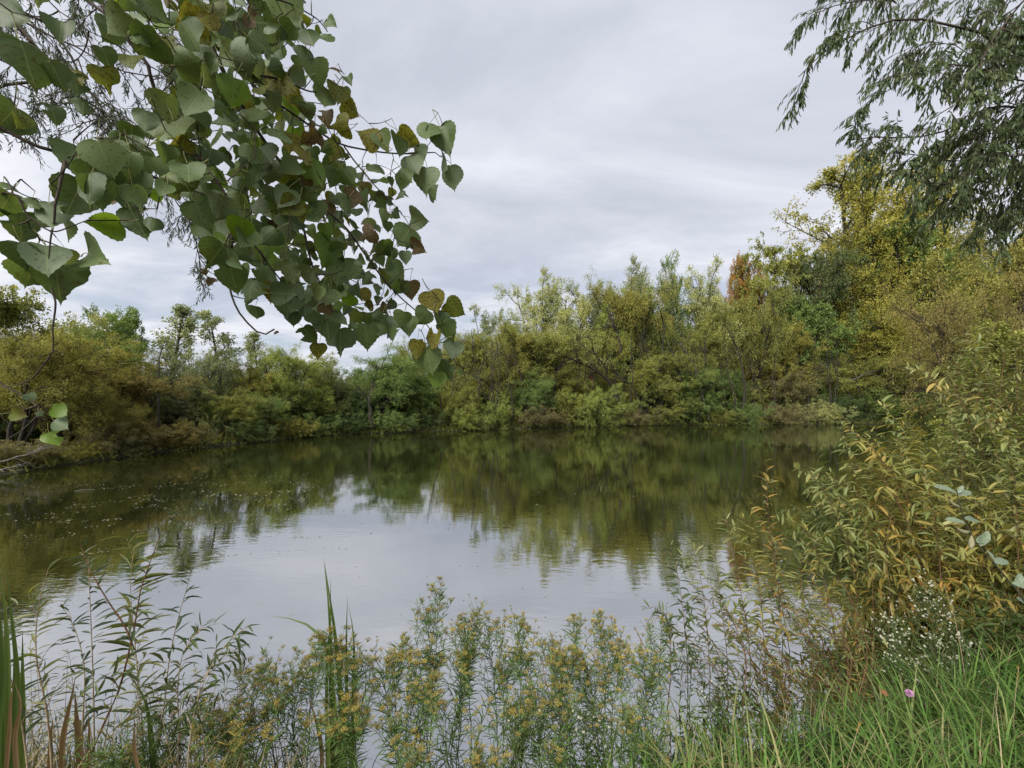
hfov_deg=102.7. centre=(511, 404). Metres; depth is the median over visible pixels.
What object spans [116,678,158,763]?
weed stem
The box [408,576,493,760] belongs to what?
goldenrod
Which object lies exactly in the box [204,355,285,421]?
ash tree
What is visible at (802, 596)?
willow shoot
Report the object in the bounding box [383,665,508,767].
goldenrod
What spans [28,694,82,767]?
weed stem
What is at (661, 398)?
leaning trunk
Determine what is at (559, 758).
goldenrod
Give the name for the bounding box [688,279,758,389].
willow tree
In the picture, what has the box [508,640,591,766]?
goldenrod
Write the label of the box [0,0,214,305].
willow tree
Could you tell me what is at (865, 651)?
weed stem
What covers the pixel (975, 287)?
maple tree
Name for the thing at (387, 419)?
shrub
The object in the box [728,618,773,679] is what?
weed stem
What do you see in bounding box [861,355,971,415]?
willow tree
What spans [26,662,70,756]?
weed stem
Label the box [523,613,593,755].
goldenrod
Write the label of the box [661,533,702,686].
willow shoot
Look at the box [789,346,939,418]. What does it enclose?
willow tree
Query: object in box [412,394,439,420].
maple tree
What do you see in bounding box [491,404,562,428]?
shrub
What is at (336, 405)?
thicket bush
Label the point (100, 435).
shrub
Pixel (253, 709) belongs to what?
goldenrod
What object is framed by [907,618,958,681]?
aster
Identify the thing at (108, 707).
weed stem
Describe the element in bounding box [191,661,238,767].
weed stem
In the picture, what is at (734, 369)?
thicket bush
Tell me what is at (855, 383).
slender stem
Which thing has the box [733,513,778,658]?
willow shoot
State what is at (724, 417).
shrub
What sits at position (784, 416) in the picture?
shrub
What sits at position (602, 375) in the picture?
leaning trunk
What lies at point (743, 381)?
leaning trunk
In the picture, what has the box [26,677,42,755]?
weed stem
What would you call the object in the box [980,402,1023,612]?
willow shoot
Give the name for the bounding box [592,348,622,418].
slender stem
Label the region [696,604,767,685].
weed stem
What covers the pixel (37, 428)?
thicket bush
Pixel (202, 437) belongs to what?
shrub
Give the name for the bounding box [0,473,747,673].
floating leaves
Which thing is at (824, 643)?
weed stem
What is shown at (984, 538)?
milkweed
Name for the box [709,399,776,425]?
shrub
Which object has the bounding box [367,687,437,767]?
goldenrod
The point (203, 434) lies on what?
shrub
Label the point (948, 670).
aster
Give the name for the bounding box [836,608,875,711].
weed stem
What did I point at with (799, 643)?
weed stem
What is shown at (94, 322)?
ash tree
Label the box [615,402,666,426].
shrub
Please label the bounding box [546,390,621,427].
shrub
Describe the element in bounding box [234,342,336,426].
willow tree
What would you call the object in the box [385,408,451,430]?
shrub
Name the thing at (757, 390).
thicket bush
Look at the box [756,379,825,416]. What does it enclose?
thicket bush
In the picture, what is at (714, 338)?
willow tree
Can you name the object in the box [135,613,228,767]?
willow sapling
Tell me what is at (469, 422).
shrub
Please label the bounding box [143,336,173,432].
leaning trunk
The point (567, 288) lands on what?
ash tree
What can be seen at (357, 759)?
bank grass
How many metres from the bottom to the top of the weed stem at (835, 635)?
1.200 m
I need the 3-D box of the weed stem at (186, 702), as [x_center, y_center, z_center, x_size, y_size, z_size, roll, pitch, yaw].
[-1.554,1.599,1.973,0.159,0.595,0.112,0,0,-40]
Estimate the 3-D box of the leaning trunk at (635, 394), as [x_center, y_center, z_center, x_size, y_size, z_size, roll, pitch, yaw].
[10.846,-1.180,37.616,3.583,5.331,2.138,0,0,0]
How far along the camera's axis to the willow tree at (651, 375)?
38.62 m
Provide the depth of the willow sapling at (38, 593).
1.70 m
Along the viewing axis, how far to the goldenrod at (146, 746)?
1.91 m
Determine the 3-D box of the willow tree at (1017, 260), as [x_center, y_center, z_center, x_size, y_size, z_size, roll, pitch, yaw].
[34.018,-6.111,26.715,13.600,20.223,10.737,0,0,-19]
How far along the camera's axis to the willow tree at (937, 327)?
23.80 m
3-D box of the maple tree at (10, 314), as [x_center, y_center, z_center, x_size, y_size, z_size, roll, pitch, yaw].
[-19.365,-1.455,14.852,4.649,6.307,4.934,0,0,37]
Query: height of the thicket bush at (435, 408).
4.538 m
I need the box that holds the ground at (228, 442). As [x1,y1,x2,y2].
[0,410,1023,767]
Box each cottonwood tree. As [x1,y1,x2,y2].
[0,0,464,445]
[762,138,1005,382]
[801,211,915,416]
[811,299,928,407]
[838,216,1005,369]
[842,153,1003,350]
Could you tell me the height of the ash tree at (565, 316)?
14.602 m
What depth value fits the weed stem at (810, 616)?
2.90 m
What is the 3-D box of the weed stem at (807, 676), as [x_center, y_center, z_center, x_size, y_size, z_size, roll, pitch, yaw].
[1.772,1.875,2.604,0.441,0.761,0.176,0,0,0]
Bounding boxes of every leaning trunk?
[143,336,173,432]
[351,363,386,427]
[504,340,527,404]
[539,331,622,409]
[587,333,619,399]
[606,301,621,352]
[612,364,644,418]
[637,303,686,413]
[655,329,684,406]
[666,369,670,416]
[673,339,721,419]
[724,320,745,419]
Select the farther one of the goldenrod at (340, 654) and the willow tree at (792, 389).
the willow tree at (792, 389)
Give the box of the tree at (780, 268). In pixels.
[732,231,813,410]
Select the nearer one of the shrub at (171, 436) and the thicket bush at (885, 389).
the shrub at (171, 436)
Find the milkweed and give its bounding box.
[934,484,1023,602]
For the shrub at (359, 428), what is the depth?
27.35 m
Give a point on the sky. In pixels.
(598, 133)
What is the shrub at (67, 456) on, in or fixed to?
on the ground at (228, 442)
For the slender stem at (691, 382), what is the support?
on the ground at (228, 442)
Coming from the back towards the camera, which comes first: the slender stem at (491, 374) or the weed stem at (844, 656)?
the slender stem at (491, 374)
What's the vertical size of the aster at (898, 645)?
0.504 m
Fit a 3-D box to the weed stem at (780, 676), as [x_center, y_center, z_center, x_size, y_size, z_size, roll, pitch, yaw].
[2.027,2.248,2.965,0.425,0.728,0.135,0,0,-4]
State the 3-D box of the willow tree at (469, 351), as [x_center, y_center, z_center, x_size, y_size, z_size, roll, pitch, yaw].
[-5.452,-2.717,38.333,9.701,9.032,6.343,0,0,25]
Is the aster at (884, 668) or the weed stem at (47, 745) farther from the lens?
the aster at (884, 668)
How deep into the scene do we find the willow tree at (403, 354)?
33.55 m
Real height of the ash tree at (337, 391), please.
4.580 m
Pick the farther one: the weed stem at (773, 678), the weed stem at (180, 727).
the weed stem at (773, 678)
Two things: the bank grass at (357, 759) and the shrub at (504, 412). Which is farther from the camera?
the shrub at (504, 412)
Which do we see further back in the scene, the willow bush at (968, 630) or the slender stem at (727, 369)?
the slender stem at (727, 369)
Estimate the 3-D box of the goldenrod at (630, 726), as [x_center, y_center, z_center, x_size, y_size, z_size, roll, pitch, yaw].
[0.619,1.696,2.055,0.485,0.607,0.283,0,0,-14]
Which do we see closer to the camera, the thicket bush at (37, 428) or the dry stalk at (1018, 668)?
the dry stalk at (1018, 668)
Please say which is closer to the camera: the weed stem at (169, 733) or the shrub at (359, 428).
the weed stem at (169, 733)
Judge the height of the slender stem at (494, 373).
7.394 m
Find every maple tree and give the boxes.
[0,281,78,429]
[56,302,152,375]
[69,326,154,412]
[335,387,388,419]
[385,374,446,419]
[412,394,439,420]
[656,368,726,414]
[717,250,771,383]
[758,294,865,401]
[768,244,882,392]
[878,276,1022,402]
[927,317,1023,452]
[939,244,1017,355]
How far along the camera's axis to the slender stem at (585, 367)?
36.73 m
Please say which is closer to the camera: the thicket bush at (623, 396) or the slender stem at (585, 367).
the slender stem at (585, 367)
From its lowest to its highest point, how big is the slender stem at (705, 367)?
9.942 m
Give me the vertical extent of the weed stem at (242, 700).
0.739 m
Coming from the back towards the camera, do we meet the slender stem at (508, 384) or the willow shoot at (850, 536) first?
the slender stem at (508, 384)
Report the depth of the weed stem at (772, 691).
2.74 m
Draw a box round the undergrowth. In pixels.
[0,415,949,472]
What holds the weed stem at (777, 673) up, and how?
on the ground at (228, 442)
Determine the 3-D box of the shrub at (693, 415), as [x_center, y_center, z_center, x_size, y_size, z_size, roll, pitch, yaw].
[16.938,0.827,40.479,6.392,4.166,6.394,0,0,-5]
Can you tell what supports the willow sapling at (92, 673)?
on the ground at (228, 442)
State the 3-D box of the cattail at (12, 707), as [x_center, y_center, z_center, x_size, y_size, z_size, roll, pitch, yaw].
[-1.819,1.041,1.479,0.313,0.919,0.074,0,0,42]
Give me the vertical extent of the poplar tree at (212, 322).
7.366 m
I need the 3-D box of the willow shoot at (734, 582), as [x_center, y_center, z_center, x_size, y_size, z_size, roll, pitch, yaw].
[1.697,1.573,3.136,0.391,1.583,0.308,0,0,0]
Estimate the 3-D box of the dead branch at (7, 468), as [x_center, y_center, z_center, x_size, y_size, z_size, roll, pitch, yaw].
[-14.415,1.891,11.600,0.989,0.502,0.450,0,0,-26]
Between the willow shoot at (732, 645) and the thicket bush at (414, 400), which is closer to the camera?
the willow shoot at (732, 645)
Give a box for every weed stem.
[19,639,53,760]
[23,633,59,761]
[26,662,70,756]
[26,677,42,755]
[27,710,46,767]
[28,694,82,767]
[43,650,90,759]
[52,650,85,748]
[62,685,91,765]
[68,690,106,767]
[90,661,137,765]
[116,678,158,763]
[120,655,157,752]
[123,666,162,752]
[134,664,190,767]
[152,694,190,767]
[160,691,184,766]
[169,672,207,767]
[176,696,201,764]
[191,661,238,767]
[206,672,237,765]
[212,651,267,746]
[227,663,246,760]
[229,673,250,767]
[650,608,739,701]
[656,646,724,717]
[667,584,728,684]
[675,617,758,692]
[684,573,768,673]
[693,594,784,692]
[693,654,768,714]
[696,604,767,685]
[708,660,803,703]
[710,577,763,728]
[713,598,794,704]
[721,639,797,723]
[727,609,803,712]
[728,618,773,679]
[755,651,806,690]
[756,620,804,708]
[757,619,794,675]
[757,640,823,725]
[760,577,825,709]
[760,642,822,721]
[761,596,835,715]
[763,665,790,681]
[764,579,825,703]
[767,571,843,702]
[771,587,855,689]
[773,657,868,721]
[774,588,839,686]
[783,621,865,710]
[784,606,826,693]
[790,564,830,686]
[791,596,857,683]
[800,632,843,677]
[803,612,871,715]
[804,569,883,713]
[809,573,874,715]
[810,657,851,700]
[815,587,862,712]
[830,578,876,721]
[833,573,887,695]
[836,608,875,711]
[843,598,878,705]
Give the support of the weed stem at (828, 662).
on the ground at (228, 442)
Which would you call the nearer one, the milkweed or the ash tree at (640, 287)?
the milkweed
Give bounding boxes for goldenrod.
[61,718,198,767]
[101,680,207,767]
[181,636,294,767]
[183,688,251,767]
[192,656,271,767]
[221,655,338,767]
[255,637,333,767]
[302,625,404,767]
[318,680,380,767]
[364,627,440,767]
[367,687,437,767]
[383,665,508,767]
[387,630,448,767]
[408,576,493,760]
[440,597,525,766]
[458,609,526,754]
[464,675,579,767]
[502,605,559,766]
[503,674,594,767]
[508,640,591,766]
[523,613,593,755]
[558,641,652,767]
[562,609,638,766]
[584,675,682,767]
[606,633,681,764]
[627,602,681,726]
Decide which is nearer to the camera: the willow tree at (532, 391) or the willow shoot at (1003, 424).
the willow shoot at (1003, 424)
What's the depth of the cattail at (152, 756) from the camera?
1.90 m
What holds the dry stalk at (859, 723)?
on the grass at (912, 747)
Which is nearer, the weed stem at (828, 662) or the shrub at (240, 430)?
the weed stem at (828, 662)
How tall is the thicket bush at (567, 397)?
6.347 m
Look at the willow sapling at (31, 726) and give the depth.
1.61 m
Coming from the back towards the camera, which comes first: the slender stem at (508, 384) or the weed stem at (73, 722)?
the slender stem at (508, 384)
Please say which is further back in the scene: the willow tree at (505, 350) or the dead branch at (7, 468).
the willow tree at (505, 350)
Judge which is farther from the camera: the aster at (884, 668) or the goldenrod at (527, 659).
the aster at (884, 668)
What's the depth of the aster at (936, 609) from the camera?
3.11 m
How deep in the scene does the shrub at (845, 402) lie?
41.17 m
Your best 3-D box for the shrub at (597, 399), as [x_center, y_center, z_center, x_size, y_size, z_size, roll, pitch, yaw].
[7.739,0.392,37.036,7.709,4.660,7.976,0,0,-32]
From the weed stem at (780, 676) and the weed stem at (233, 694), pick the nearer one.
the weed stem at (233, 694)
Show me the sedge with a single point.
(905, 746)
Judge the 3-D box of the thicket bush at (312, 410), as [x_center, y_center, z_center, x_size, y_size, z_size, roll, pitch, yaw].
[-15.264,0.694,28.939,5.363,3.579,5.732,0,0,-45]
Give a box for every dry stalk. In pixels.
[542,660,567,753]
[634,628,680,726]
[765,660,823,730]
[847,720,862,767]
[869,542,873,642]
[886,513,891,650]
[943,584,966,684]
[1013,663,1020,744]
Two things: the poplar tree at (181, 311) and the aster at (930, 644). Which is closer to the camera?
the aster at (930, 644)
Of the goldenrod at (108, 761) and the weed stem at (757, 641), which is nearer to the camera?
the goldenrod at (108, 761)
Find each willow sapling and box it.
[1,601,55,767]
[5,557,85,767]
[45,597,104,735]
[66,536,134,650]
[71,555,115,760]
[78,527,178,755]
[95,533,185,751]
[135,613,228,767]
[150,567,201,752]
[164,619,258,767]
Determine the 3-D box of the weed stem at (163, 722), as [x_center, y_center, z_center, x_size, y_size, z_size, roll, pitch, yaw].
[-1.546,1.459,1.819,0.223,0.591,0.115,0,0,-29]
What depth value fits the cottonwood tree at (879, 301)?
46.46 m
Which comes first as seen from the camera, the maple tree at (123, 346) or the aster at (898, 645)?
the aster at (898, 645)
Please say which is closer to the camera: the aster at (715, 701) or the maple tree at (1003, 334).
the aster at (715, 701)
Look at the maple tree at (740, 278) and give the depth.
48.26 m
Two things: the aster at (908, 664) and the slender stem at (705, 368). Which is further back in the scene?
the slender stem at (705, 368)
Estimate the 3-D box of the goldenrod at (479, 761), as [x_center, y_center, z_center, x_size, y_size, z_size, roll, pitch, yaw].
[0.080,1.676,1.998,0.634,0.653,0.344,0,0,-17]
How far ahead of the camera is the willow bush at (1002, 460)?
4.31 m
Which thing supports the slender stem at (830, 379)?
on the ground at (228, 442)
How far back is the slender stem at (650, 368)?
39.18 m
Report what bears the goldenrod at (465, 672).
on the ground at (228, 442)
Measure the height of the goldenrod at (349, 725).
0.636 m
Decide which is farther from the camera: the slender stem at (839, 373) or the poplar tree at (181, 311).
the slender stem at (839, 373)
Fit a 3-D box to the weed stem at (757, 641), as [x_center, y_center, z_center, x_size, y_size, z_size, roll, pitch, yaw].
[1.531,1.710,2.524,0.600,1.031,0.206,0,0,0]
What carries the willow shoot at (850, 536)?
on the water
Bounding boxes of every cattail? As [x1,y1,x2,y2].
[0,565,25,767]
[47,677,265,767]
[131,677,283,767]
[273,564,357,767]
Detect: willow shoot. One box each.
[640,599,684,707]
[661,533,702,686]
[677,538,719,676]
[695,544,748,678]
[709,508,761,668]
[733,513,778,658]
[750,459,796,652]
[754,529,800,648]
[782,549,833,652]
[785,512,850,659]
[794,462,875,631]
[830,414,877,619]
[876,394,925,589]
[902,435,960,611]
[904,360,979,545]
[956,316,1010,499]
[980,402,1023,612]
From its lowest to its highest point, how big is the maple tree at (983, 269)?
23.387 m
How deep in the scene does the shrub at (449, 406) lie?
31.20 m
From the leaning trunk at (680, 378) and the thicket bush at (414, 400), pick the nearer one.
the thicket bush at (414, 400)
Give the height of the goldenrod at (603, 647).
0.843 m
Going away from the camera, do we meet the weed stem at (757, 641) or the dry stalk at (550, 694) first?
the dry stalk at (550, 694)
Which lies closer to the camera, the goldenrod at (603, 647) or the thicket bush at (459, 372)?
the goldenrod at (603, 647)
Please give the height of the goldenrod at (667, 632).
0.746 m
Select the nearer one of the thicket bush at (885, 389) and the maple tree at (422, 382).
the maple tree at (422, 382)
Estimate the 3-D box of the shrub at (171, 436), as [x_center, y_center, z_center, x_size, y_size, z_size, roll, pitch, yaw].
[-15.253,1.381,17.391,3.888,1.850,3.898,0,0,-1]
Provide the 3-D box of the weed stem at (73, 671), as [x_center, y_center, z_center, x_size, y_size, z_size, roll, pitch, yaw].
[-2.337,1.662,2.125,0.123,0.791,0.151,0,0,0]
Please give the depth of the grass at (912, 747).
2.16 m
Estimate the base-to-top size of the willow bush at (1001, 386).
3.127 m
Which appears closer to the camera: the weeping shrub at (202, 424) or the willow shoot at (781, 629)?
the willow shoot at (781, 629)
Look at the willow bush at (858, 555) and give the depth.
3.74 m
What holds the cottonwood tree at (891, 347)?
on the ground at (228, 442)
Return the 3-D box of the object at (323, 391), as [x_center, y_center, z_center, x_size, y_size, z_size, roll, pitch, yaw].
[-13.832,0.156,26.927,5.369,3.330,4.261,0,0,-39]
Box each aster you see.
[493,680,542,767]
[553,688,627,767]
[663,633,710,717]
[688,668,748,725]
[859,597,914,674]
[860,639,935,697]
[874,648,956,690]
[875,621,918,682]
[901,568,945,657]
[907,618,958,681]
[909,644,983,693]
[921,585,969,667]
[926,628,989,678]
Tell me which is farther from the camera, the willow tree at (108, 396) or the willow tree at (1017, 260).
the willow tree at (1017, 260)
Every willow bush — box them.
[774,455,941,641]
[793,421,968,621]
[835,486,1022,635]
[836,547,1022,652]
[849,404,1001,601]
[918,475,1023,617]
[919,388,1023,596]
[928,319,1023,571]
[941,561,1023,675]
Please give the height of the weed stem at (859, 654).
1.247 m
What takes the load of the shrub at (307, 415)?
on the ground at (228, 442)
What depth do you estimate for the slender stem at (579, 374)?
36.57 m
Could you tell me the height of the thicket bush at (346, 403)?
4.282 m
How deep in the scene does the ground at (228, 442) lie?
14.15 m
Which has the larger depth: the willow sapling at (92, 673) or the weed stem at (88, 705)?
the willow sapling at (92, 673)
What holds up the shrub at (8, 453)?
on the ground at (228, 442)
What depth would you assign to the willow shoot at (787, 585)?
3.39 m
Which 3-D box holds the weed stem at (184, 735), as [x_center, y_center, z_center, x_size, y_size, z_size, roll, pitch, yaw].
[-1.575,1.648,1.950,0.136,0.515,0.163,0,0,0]
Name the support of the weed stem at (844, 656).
on the ground at (228, 442)
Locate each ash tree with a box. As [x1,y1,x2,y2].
[5,311,118,352]
[146,371,207,427]
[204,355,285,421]
[295,352,343,418]
[308,362,354,417]
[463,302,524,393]
[492,282,585,403]
[522,264,611,391]
[554,277,634,406]
[620,254,698,410]
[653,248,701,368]
[677,254,748,388]
[743,308,833,408]
[815,262,887,373]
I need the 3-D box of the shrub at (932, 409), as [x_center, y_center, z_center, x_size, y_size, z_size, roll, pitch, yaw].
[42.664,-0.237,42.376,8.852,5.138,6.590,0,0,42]
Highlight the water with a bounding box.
[0,424,1023,767]
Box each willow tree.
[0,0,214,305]
[0,318,107,435]
[0,326,135,452]
[0,326,180,441]
[45,374,146,444]
[66,363,214,433]
[86,399,162,442]
[140,340,246,428]
[194,386,271,434]
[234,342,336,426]
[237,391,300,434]
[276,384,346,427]
[334,341,431,420]
[390,334,420,394]
[426,328,505,406]
[430,374,484,412]
[441,323,536,415]
[472,308,626,419]
[501,369,565,422]
[545,352,622,404]
[575,268,676,416]
[576,264,694,415]
[613,350,715,421]
[632,311,748,417]
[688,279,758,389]
[692,274,796,411]
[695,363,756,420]
[747,356,836,418]
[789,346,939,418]
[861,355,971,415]
[876,205,1023,431]
[878,268,1023,437]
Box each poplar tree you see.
[134,303,217,401]
[187,309,246,396]
[242,331,276,382]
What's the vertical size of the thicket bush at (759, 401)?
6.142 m
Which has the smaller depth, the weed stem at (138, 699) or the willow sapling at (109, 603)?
the willow sapling at (109, 603)
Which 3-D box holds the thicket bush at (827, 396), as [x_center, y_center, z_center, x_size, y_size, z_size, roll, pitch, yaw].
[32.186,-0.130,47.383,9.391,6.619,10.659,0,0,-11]
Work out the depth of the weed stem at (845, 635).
2.50 m
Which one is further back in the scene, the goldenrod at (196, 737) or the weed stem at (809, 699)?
the weed stem at (809, 699)
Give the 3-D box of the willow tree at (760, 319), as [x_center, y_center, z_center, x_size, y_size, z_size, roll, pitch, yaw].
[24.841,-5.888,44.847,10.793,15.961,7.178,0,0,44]
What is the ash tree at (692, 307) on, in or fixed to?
on the ground at (228, 442)
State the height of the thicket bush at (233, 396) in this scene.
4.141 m
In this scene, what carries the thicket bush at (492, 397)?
on the ground at (228, 442)
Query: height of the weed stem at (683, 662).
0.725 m
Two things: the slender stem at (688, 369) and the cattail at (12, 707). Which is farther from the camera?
the slender stem at (688, 369)
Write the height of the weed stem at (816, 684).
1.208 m
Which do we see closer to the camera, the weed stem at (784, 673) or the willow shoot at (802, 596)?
the weed stem at (784, 673)
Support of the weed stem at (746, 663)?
on the ground at (228, 442)
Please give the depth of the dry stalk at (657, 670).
2.40 m
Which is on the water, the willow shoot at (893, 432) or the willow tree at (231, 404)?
the willow shoot at (893, 432)
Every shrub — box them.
[0,438,77,467]
[25,446,92,465]
[35,434,117,460]
[62,421,173,457]
[102,416,213,451]
[139,424,220,448]
[166,435,209,446]
[177,412,232,441]
[206,415,296,444]
[257,410,321,439]
[281,412,341,436]
[309,413,368,432]
[331,421,375,433]
[342,401,418,433]
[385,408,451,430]
[418,389,480,430]
[434,406,497,431]
[472,394,523,430]
[472,418,499,429]
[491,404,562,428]
[539,409,574,426]
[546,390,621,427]
[560,381,654,427]
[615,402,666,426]
[635,403,686,425]
[653,394,720,424]
[691,404,745,424]
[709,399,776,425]
[752,401,829,424]
[779,394,858,424]
[792,392,887,424]
[840,388,951,424]
[876,383,969,422]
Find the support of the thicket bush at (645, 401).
on the ground at (228, 442)
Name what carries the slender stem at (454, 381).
on the ground at (228, 442)
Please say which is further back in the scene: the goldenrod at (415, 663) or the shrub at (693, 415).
the shrub at (693, 415)
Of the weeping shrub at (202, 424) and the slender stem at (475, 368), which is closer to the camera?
the weeping shrub at (202, 424)
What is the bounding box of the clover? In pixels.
[904,689,913,722]
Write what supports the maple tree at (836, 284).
on the ground at (228, 442)
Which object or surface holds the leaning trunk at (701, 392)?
on the ground at (228, 442)
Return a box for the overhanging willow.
[776,0,1023,268]
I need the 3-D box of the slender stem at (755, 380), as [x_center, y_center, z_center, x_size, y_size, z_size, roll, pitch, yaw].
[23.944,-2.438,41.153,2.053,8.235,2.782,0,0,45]
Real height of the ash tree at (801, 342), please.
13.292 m
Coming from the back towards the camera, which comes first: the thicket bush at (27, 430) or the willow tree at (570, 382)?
the willow tree at (570, 382)
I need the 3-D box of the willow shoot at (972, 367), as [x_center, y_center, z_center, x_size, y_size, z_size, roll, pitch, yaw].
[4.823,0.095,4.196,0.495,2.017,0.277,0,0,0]
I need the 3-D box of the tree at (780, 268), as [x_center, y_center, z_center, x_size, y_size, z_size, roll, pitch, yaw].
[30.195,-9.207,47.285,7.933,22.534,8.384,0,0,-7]
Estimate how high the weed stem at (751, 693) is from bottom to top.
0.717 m
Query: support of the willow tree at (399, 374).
on the ground at (228, 442)
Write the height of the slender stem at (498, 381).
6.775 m
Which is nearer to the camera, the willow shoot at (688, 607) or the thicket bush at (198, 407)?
the willow shoot at (688, 607)
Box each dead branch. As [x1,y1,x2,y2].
[0,443,54,464]
[0,462,28,474]
[834,360,891,388]
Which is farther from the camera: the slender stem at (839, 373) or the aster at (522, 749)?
the slender stem at (839, 373)
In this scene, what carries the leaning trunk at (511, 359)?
on the ground at (228, 442)
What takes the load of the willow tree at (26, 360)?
on the ground at (228, 442)
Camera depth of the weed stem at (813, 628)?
2.92 m
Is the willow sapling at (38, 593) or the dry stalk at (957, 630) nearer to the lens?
the willow sapling at (38, 593)
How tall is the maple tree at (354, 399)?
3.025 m
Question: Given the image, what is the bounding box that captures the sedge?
[647,606,1023,767]
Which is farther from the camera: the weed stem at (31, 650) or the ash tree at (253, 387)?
the ash tree at (253, 387)
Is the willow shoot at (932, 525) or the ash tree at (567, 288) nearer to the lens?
the willow shoot at (932, 525)
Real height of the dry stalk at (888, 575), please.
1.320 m
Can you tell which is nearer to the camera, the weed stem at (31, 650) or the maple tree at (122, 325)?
the weed stem at (31, 650)
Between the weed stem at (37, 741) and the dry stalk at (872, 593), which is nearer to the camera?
the weed stem at (37, 741)
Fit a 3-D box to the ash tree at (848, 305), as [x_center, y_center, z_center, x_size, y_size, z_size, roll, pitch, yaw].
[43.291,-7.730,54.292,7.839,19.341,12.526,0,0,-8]
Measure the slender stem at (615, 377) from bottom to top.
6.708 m
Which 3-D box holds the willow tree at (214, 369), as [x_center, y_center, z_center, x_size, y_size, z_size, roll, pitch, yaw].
[-16.647,-0.835,21.894,3.282,5.101,4.796,0,0,31]
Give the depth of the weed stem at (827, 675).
2.75 m
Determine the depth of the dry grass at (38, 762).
2.09 m
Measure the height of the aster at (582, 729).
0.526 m
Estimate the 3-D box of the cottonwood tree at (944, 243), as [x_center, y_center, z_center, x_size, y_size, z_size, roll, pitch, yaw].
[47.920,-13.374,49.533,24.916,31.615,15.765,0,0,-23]
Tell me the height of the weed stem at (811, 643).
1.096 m
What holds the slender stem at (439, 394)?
on the ground at (228, 442)
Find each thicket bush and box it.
[0,384,96,442]
[0,399,64,442]
[0,402,91,442]
[15,399,121,442]
[77,387,217,440]
[144,388,223,430]
[160,395,222,429]
[216,382,275,427]
[244,397,300,425]
[249,380,321,428]
[274,392,330,423]
[293,367,360,385]
[309,387,351,422]
[333,388,376,421]
[337,383,388,420]
[343,385,414,423]
[380,387,457,421]
[400,390,446,422]
[417,367,485,416]
[468,380,527,417]
[478,374,551,417]
[523,388,561,416]
[545,384,609,415]
[589,379,639,418]
[589,383,639,418]
[596,375,626,410]
[628,387,666,417]
[698,386,750,414]
[704,360,751,401]
[709,370,784,415]
[727,375,786,414]
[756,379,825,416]
[771,375,839,417]
[838,375,920,417]
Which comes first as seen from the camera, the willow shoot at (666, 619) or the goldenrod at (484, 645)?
the goldenrod at (484, 645)
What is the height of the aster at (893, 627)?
0.614 m
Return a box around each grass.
[11,663,371,767]
[26,713,674,767]
[517,587,1023,767]
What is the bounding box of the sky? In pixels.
[0,0,1023,381]
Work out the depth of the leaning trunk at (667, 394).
39.43 m
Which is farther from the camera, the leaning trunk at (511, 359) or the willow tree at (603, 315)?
the willow tree at (603, 315)
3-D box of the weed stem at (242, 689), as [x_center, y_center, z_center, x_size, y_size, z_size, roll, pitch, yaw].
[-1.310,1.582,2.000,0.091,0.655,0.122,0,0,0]
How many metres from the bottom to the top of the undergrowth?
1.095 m
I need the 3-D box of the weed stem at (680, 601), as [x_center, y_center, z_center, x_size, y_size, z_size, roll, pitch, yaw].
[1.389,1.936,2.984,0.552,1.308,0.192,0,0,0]
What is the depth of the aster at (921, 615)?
3.20 m
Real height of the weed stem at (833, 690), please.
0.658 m
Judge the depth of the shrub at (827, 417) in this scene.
40.64 m
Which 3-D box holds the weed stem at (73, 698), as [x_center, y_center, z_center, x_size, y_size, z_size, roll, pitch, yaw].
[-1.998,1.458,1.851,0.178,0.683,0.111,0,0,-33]
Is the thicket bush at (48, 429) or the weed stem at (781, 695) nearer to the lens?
the weed stem at (781, 695)
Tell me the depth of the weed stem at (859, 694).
2.54 m
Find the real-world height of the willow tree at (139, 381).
3.486 m
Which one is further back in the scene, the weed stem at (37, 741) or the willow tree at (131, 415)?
the willow tree at (131, 415)
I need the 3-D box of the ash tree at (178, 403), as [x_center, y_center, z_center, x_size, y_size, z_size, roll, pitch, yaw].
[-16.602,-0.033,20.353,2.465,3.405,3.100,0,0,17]
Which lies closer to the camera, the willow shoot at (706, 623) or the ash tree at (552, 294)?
the willow shoot at (706, 623)
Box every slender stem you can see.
[423,341,442,419]
[443,350,481,420]
[454,330,490,414]
[468,352,490,417]
[469,339,495,412]
[484,340,500,414]
[489,332,504,415]
[501,351,518,420]
[558,336,604,408]
[572,337,595,417]
[581,342,600,420]
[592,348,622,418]
[600,349,621,418]
[611,338,649,410]
[623,320,668,419]
[676,341,700,418]
[676,364,698,416]
[679,340,712,420]
[695,321,710,420]
[708,356,725,413]
[715,323,769,410]
[742,338,765,420]
[758,328,801,420]
[792,331,829,420]
[811,329,846,409]
[818,339,862,419]
[819,351,833,412]
[822,345,856,420]
[837,353,868,419]
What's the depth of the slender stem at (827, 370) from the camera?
41.54 m
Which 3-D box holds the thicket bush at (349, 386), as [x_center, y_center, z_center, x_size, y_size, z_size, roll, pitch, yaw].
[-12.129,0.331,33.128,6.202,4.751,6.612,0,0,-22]
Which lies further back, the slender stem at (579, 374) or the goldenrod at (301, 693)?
the slender stem at (579, 374)
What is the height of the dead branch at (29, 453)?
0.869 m
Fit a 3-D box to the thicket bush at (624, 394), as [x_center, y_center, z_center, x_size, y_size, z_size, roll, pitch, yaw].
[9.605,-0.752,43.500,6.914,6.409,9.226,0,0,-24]
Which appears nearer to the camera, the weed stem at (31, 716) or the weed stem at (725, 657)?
the weed stem at (31, 716)
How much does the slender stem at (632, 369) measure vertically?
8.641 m

